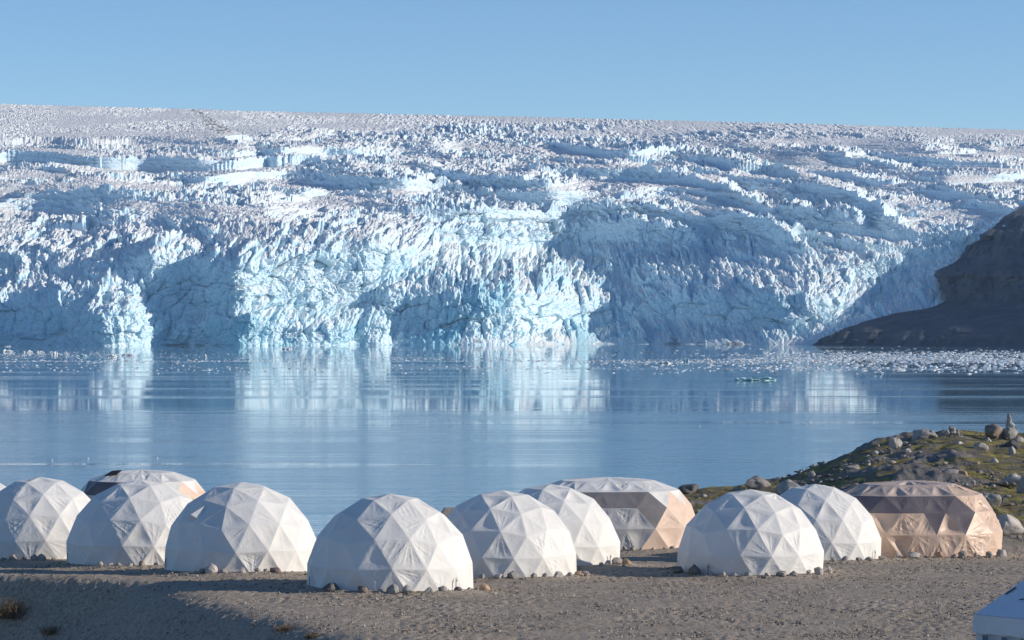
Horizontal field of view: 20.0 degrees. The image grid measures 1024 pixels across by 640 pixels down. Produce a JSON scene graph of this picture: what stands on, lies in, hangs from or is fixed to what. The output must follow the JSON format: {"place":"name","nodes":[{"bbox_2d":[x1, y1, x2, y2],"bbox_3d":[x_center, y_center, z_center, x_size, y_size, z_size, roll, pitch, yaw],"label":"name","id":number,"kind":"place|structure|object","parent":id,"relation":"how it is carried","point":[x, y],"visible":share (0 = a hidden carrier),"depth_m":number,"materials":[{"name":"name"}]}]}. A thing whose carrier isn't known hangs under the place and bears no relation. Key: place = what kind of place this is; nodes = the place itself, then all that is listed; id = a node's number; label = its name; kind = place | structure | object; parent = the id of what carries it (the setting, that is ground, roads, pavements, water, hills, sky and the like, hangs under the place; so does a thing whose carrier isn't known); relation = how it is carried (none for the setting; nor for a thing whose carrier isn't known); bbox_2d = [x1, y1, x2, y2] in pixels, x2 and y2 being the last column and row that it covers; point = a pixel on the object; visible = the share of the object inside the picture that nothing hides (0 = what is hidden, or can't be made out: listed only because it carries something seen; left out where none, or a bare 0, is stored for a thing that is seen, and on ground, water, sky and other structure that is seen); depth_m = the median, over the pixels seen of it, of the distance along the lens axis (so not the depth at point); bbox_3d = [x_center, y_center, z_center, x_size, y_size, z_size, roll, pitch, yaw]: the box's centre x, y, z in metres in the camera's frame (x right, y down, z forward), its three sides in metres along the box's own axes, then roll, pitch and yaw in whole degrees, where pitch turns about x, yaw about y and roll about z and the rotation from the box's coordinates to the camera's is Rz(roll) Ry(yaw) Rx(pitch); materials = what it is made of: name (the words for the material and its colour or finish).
{"place":"outdoors","nodes":[
{"label":"outdoors","id":0,"kind":"place"},
{"bbox_2d":[0,103,1023,345],"bbox_3d":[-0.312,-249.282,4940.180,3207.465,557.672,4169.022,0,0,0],"label":"glacier","id":1,"kind":"object","parent":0,"point":[129,226],"visible":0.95,"depth_m":3266.66,"materials":[{"name":"white ice"}]},
{"bbox_2d":[0,344,1023,538],"bbox_3d":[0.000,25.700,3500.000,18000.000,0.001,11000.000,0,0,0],"label":"fjord water","id":2,"kind":"structure","parent":0,"point":[318,446],"depth_m":806.85,"materials":[{"name":"blue liquid"}]},
{"bbox_2d":[1,346,1023,373],"bbox_3d":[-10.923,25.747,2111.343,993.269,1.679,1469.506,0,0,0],"label":"brash ice","id":3,"kind":"structure","parent":2,"relation":"on","point":[886,360],"depth_m":1835.11,"materials":[{"name":"white ice"}]},
{"bbox_2d":[682,357,689,361],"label":"ice floe","id":4,"kind":"object","parent":2,"relation":"on","point":[684,359],"visible":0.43,"depth_m":1785.65,"materials":[{"name":"white ice"}]},
{"bbox_2d":[734,377,775,380],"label":"ice floe","id":5,"kind":"object","parent":2,"relation":"on","point":[753,379],"visible":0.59,"depth_m":1232.22,"materials":[{"name":"white ice"}]},
{"bbox_2d":[0,430,1023,639],"bbox_3d":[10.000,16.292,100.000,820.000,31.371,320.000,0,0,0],"label":"ground","id":6,"kind":"structure","parent":0,"point":[58,603],"depth_m":101.36,"materials":[{"name":"grey gravel"}]},
{"bbox_2d":[9,554,16,559],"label":"foot stone","id":7,"kind":"object","parent":6,"relation":"on","point":[12,557],"visible":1,"depth_m":121.66,"materials":[{"name":"stone"}]},
{"bbox_2d":[0,596,33,619],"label":"dry shrub","id":8,"kind":"object","parent":6,"relation":"on","point":[6,612],"visible":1,"depth_m":107.45,"materials":[{"name":"brown plant"}]},
{"bbox_2d":[30,554,36,559],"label":"foot stone","id":9,"kind":"object","parent":6,"relation":"on","point":[33,556],"visible":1,"depth_m":121.64,"materials":[{"name":"grey stone"}]},
{"bbox_2d":[37,553,45,560],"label":"foot stone","id":10,"kind":"object","parent":6,"relation":"on","point":[41,557],"visible":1,"depth_m":121.62,"materials":[{"name":"stone"}]},
{"bbox_2d":[0,477,90,558],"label":"dome tent","id":11,"kind":"object","parent":6,"relation":"on","point":[38,515],"visible":0.6,"depth_m":122.59,"materials":[{"name":"white fabric"}]},
{"bbox_2d":[34,624,68,634],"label":"dry shrub","id":12,"kind":"object","parent":6,"relation":"on","point":[49,632],"visible":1,"depth_m":105.82,"materials":[{"name":"brown plant"}]},
{"bbox_2d":[66,480,192,564],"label":"dome tent","id":13,"kind":"object","parent":6,"relation":"on","point":[125,523],"visible":0.65,"depth_m":116.28,"materials":[{"name":"white fabric"}]},
{"bbox_2d":[81,469,204,499],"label":"long dome tent","id":14,"kind":"object","parent":6,"relation":"on","point":[191,488],"visible":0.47,"depth_m":156.52,"materials":[{"name":"grey fabric"}]},
{"bbox_2d":[205,564,217,573],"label":"foot stone","id":15,"kind":"object","parent":6,"relation":"on","point":[211,568],"visible":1,"depth_m":107.66,"materials":[{"name":"stone"}]},
{"bbox_2d":[219,568,227,572],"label":"foot stone","id":16,"kind":"object","parent":6,"relation":"on","point":[224,570],"visible":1,"depth_m":107.72,"materials":[{"name":"grey stone"}]},
{"bbox_2d":[164,482,315,571],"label":"dome tent","id":17,"kind":"object","parent":6,"relation":"on","point":[236,527],"visible":0.91,"depth_m":108.92,"materials":[{"name":"white fabric"}]},
{"bbox_2d":[270,567,280,572],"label":"foot stone","id":18,"kind":"object","parent":6,"relation":"on","point":[276,569],"visible":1,"depth_m":107.99,"materials":[{"name":"grey stone"}]},
{"bbox_2d":[272,623,294,632],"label":"grass tuft","id":19,"kind":"object","parent":6,"relation":"on","point":[284,627],"visible":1,"depth_m":88.91,"materials":[{"name":"brown plant"}]},
{"bbox_2d":[299,631,317,638],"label":"grass tuft","id":20,"kind":"object","parent":6,"relation":"on","point":[312,635],"visible":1,"depth_m":86.81,"materials":[{"name":"brown plant"}]},
{"bbox_2d":[323,583,339,591],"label":"foot stone","id":21,"kind":"object","parent":6,"relation":"on","point":[329,587],"visible":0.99,"depth_m":100.24,"materials":[{"name":"grey stone"}]},
{"bbox_2d":[358,586,367,592],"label":"foot stone","id":22,"kind":"object","parent":6,"relation":"on","point":[362,589],"visible":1,"depth_m":99.71,"materials":[{"name":"grey stone"}]},
{"bbox_2d":[307,494,472,590],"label":"dome tent","id":23,"kind":"object","parent":6,"relation":"on","point":[382,542],"visible":0.99,"depth_m":100.94,"materials":[{"name":"white fabric"}]},
{"bbox_2d":[386,584,399,593],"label":"foot stone","id":24,"kind":"object","parent":6,"relation":"on","point":[392,589],"visible":1,"depth_m":99.65,"materials":[{"name":"grey stone"}]},
{"bbox_2d":[402,584,413,593],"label":"foot stone","id":25,"kind":"object","parent":6,"relation":"on","point":[407,588],"visible":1,"depth_m":99.72,"materials":[{"name":"grey stone"}]},
{"bbox_2d":[424,587,434,592],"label":"foot stone","id":26,"kind":"object","parent":6,"relation":"on","point":[429,590],"visible":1,"depth_m":99.98,"materials":[{"name":"stone"}]},
{"bbox_2d":[438,586,447,590],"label":"foot stone","id":27,"kind":"object","parent":6,"relation":"on","point":[442,588],"visible":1,"depth_m":100.35,"materials":[{"name":"grey stone"}]},
{"bbox_2d":[479,583,489,590],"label":"foot stone","id":28,"kind":"object","parent":6,"relation":"on","point":[484,587],"visible":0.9,"depth_m":101.68,"materials":[{"name":"grey stone"}]},
{"bbox_2d":[495,574,503,578],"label":"foot stone","id":29,"kind":"object","parent":6,"relation":"on","point":[497,576],"visible":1,"depth_m":111.65,"materials":[{"name":"stone"}]},
{"bbox_2d":[447,490,576,576],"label":"dome tent","id":30,"kind":"object","parent":6,"relation":"on","point":[504,533],"visible":0.68,"depth_m":112.89,"materials":[{"name":"white fabric"}]},
{"bbox_2d":[0,552,1023,639],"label":"pebbles","id":31,"kind":"object","parent":6,"relation":"on","point":[632,609],"visible":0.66,"depth_m":97.61,"materials":[{"name":"grey gravel"}]},
{"bbox_2d":[507,571,518,578],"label":"foot stone","id":32,"kind":"object","parent":6,"relation":"on","point":[513,574],"visible":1,"depth_m":111.68,"materials":[{"name":"grey stone"}]},
{"bbox_2d":[553,571,563,576],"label":"foot stone","id":33,"kind":"object","parent":6,"relation":"on","point":[558,574],"visible":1,"depth_m":112.47,"materials":[{"name":"stone"}]},
{"bbox_2d":[519,484,619,564],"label":"dome tent","id":34,"kind":"object","parent":6,"relation":"on","point":[586,521],"visible":0.42,"depth_m":120.26,"materials":[{"name":"white fabric"}]},
{"bbox_2d":[575,571,583,575],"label":"foot stone","id":35,"kind":"object","parent":6,"relation":"on","point":[579,573],"visible":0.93,"depth_m":113.59,"materials":[{"name":"grey stone"}]},
{"bbox_2d":[582,571,589,576],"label":"foot stone","id":36,"kind":"object","parent":6,"relation":"on","point":[586,573],"visible":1,"depth_m":113.64,"materials":[{"name":"grey stone"}]},
{"bbox_2d":[611,557,621,564],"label":"foot stone","id":37,"kind":"object","parent":6,"relation":"on","point":[616,560],"visible":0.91,"depth_m":120.05,"materials":[{"name":"stone"}]},
{"bbox_2d":[551,477,694,549],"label":"long dome tent","id":38,"kind":"object","parent":6,"relation":"on","point":[646,513],"visible":0.59,"depth_m":138.50,"materials":[{"name":"grey fabric"}]},
{"bbox_2d":[621,558,631,564],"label":"foot stone","id":39,"kind":"object","parent":6,"relation":"on","point":[626,561],"visible":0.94,"depth_m":120.70,"materials":[{"name":"grey stone"}]},
{"bbox_2d":[672,566,683,572],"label":"foot stone","id":40,"kind":"object","parent":6,"relation":"on","point":[676,569],"visible":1,"depth_m":115.25,"materials":[{"name":"grey stone"}]},
{"bbox_2d":[678,484,698,493],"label":"boulder","id":41,"kind":"object","parent":6,"relation":"on","point":[688,488],"visible":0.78,"depth_m":179.08,"materials":[{"name":"grey stone"}]},
{"bbox_2d":[688,564,700,574],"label":"foot stone","id":42,"kind":"object","parent":6,"relation":"on","point":[694,569],"visible":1,"depth_m":114.32,"materials":[{"name":"grey stone"}]},
{"bbox_2d":[731,487,741,490],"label":"boulder","id":43,"kind":"object","parent":6,"relation":"on","point":[737,489],"visible":0.58,"depth_m":178.15,"materials":[{"name":"grey stone"}]},
{"bbox_2d":[677,489,823,574],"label":"dome tent","id":44,"kind":"object","parent":6,"relation":"on","point":[753,532],"visible":0.96,"depth_m":114.64,"materials":[{"name":"white fabric"}]},
{"bbox_2d":[745,476,770,488],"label":"boulder","id":45,"kind":"object","parent":6,"relation":"on","point":[755,482],"visible":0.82,"depth_m":177.55,"materials":[{"name":"grey stone"}]},
{"bbox_2d":[776,570,785,575],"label":"foot stone","id":46,"kind":"object","parent":6,"relation":"on","point":[780,573],"visible":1,"depth_m":113.49,"materials":[{"name":"stone"}]},
{"bbox_2d":[775,479,798,494],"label":"boulder","id":47,"kind":"object","parent":6,"relation":"on","point":[784,486],"visible":0.56,"depth_m":170.73,"materials":[{"name":"grey stone"}]},
{"bbox_2d":[789,571,797,575],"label":"foot stone","id":48,"kind":"object","parent":6,"relation":"on","point":[793,573],"visible":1,"depth_m":113.75,"materials":[{"name":"grey stone"}]},
{"bbox_2d":[808,471,815,477],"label":"boulder","id":49,"kind":"object","parent":6,"relation":"on","point":[811,474],"visible":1,"depth_m":179.48,"materials":[{"name":"grey stone"}]},
{"bbox_2d":[814,567,822,574],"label":"foot stone","id":50,"kind":"object","parent":6,"relation":"on","point":[818,570],"visible":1,"depth_m":114.56,"materials":[{"name":"grey stone"}]},
{"bbox_2d":[779,484,880,559],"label":"dome tent","id":51,"kind":"object","parent":6,"relation":"on","point":[842,523],"visible":0.61,"depth_m":128.00,"materials":[{"name":"white fabric"}]},
{"bbox_2d":[841,556,847,560],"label":"foot stone","id":52,"kind":"object","parent":6,"relation":"on","point":[844,558],"visible":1,"depth_m":126.83,"materials":[{"name":"grey stone"}]},
{"bbox_2d":[845,465,858,469],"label":"boulder","id":53,"kind":"object","parent":6,"relation":"on","point":[849,467],"visible":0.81,"depth_m":175.25,"materials":[{"name":"grey stone"}]},
{"bbox_2d":[690,430,1023,539],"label":"scree","id":54,"kind":"structure","parent":6,"relation":"on","point":[973,482],"depth_m":173.97,"materials":[{"name":"grey stone"}]},
{"bbox_2d":[889,437,901,448],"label":"boulder","id":55,"kind":"object","parent":6,"relation":"on","point":[895,442],"visible":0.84,"depth_m":183.16,"materials":[{"name":"stone"}]},
{"bbox_2d":[906,552,919,557],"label":"foot stone","id":56,"kind":"object","parent":6,"relation":"on","point":[913,554],"visible":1,"depth_m":130.18,"materials":[{"name":"grey stone"}]},
{"bbox_2d":[842,480,1002,556],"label":"long dome tent","id":57,"kind":"object","parent":6,"relation":"on","point":[929,518],"visible":0.81,"depth_m":131.33,"materials":[{"name":"beige fabric"}]},
{"bbox_2d":[911,429,937,440],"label":"boulder","id":58,"kind":"object","parent":6,"relation":"on","point":[922,433],"visible":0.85,"depth_m":186.15,"materials":[{"name":"grey stone"}]},
{"bbox_2d":[935,552,943,556],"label":"foot stone","id":59,"kind":"object","parent":6,"relation":"on","point":[938,554],"visible":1,"depth_m":130.22,"materials":[{"name":"grey stone"}]},
{"bbox_2d":[938,426,962,436],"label":"cairn","id":60,"kind":"object","parent":6,"relation":"on","point":[951,431],"visible":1,"depth_m":184.90,"materials":[{"name":"grey stone"}]},
{"bbox_2d":[943,469,958,472],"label":"boulder","id":61,"kind":"object","parent":6,"relation":"on","point":[952,470],"visible":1,"depth_m":165.89,"materials":[{"name":"stone"}]},
{"bbox_2d":[958,551,966,558],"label":"foot stone","id":62,"kind":"object","parent":6,"relation":"on","point":[962,554],"visible":1,"depth_m":130.34,"materials":[{"name":"grey stone"}]},
{"bbox_2d":[959,470,967,475],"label":"boulder","id":63,"kind":"object","parent":6,"relation":"on","point":[964,472],"visible":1,"depth_m":165.88,"materials":[{"name":"grey stone"}]},
{"bbox_2d":[973,442,988,450],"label":"boulder","id":64,"kind":"object","parent":6,"relation":"on","point":[981,446],"visible":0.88,"depth_m":178.71,"materials":[{"name":"stone"}]},
{"bbox_2d":[986,551,992,556],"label":"foot stone","id":65,"kind":"object","parent":6,"relation":"on","point":[989,553],"visible":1,"depth_m":131.12,"materials":[{"name":"stone"}]},
{"bbox_2d":[982,493,1001,506],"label":"boulder","id":66,"kind":"object","parent":6,"relation":"on","point":[993,499],"visible":0.59,"depth_m":154.17,"materials":[{"name":"grey stone"}]},
{"bbox_2d":[990,458,997,462],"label":"boulder","id":67,"kind":"object","parent":6,"relation":"on","point":[994,460],"visible":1,"depth_m":172.68,"materials":[{"name":"stone"}]},
{"bbox_2d":[985,424,1003,438],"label":"boulder","id":68,"kind":"object","parent":6,"relation":"on","point":[993,431],"visible":0.94,"depth_m":185.96,"materials":[{"name":"grey stone"}]},
{"bbox_2d":[972,580,1023,639],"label":"canvas tent","id":69,"kind":"object","parent":6,"relation":"on","point":[1001,617],"visible":1,"depth_m":59.62,"materials":[{"name":"white fabric"}]},
{"bbox_2d":[996,549,1006,556],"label":"foot stone","id":70,"kind":"object","parent":6,"relation":"on","point":[1001,552],"visible":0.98,"depth_m":131.57,"materials":[{"name":"grey stone"}]},
{"bbox_2d":[996,514,1023,534],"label":"boulder","id":71,"kind":"object","parent":6,"relation":"on","point":[1010,524],"visible":0.62,"depth_m":143.90,"materials":[{"name":"stone"}]},
{"bbox_2d":[1005,413,1014,427],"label":"cairn","id":72,"kind":"object","parent":6,"relation":"on","point":[1010,423],"visible":1,"depth_m":187.67,"materials":[{"name":"grey stone"}]},
{"bbox_2d":[1003,427,1017,439],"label":"boulder","id":73,"kind":"object","parent":6,"relation":"on","point":[1010,433],"visible":0.91,"depth_m":186.12,"materials":[{"name":"grey stone"}]},
{"bbox_2d":[1002,473,1019,486],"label":"boulder","id":74,"kind":"object","parent":6,"relation":"on","point":[1010,479],"visible":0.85,"depth_m":163.48,"materials":[{"name":"grey stone"}]},
{"bbox_2d":[1008,446,1015,454],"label":"boulder","id":75,"kind":"object","parent":6,"relation":"on","point":[1011,450],"visible":1,"depth_m":177.77,"materials":[{"name":"grey stone"}]},
{"bbox_2d":[1004,440,1020,448],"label":"boulder","id":76,"kind":"object","parent":6,"relation":"on","point":[1014,444],"visible":0.86,"depth_m":181.05,"materials":[{"name":"grey stone"}]},
{"bbox_2d":[1014,436,1023,441],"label":"boulder","id":77,"kind":"object","parent":6,"relation":"on","point":[1019,439],"visible":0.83,"depth_m":184.43,"materials":[{"name":"stone"}]},
{"bbox_2d":[1017,474,1023,493],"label":"boulder","id":78,"kind":"object","parent":6,"relation":"on","point":[1020,487],"visible":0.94,"depth_m":159.71,"materials":[{"name":"grey stone"}]},
{"bbox_2d":[0,0,1023,129],"label":"sky","id":79,"kind":"structure","parent":0,"point":[907,63],"materials":[{"name":"blue"}]},
{"bbox_2d":[813,206,1023,347],"bbox_3d":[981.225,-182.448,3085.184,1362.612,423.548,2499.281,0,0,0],"label":"hillside","id":80,"kind":"structure","parent":0,"point":[981,280],"depth_m":3007.03,"materials":[{"name":"grey stone"}]}
]}

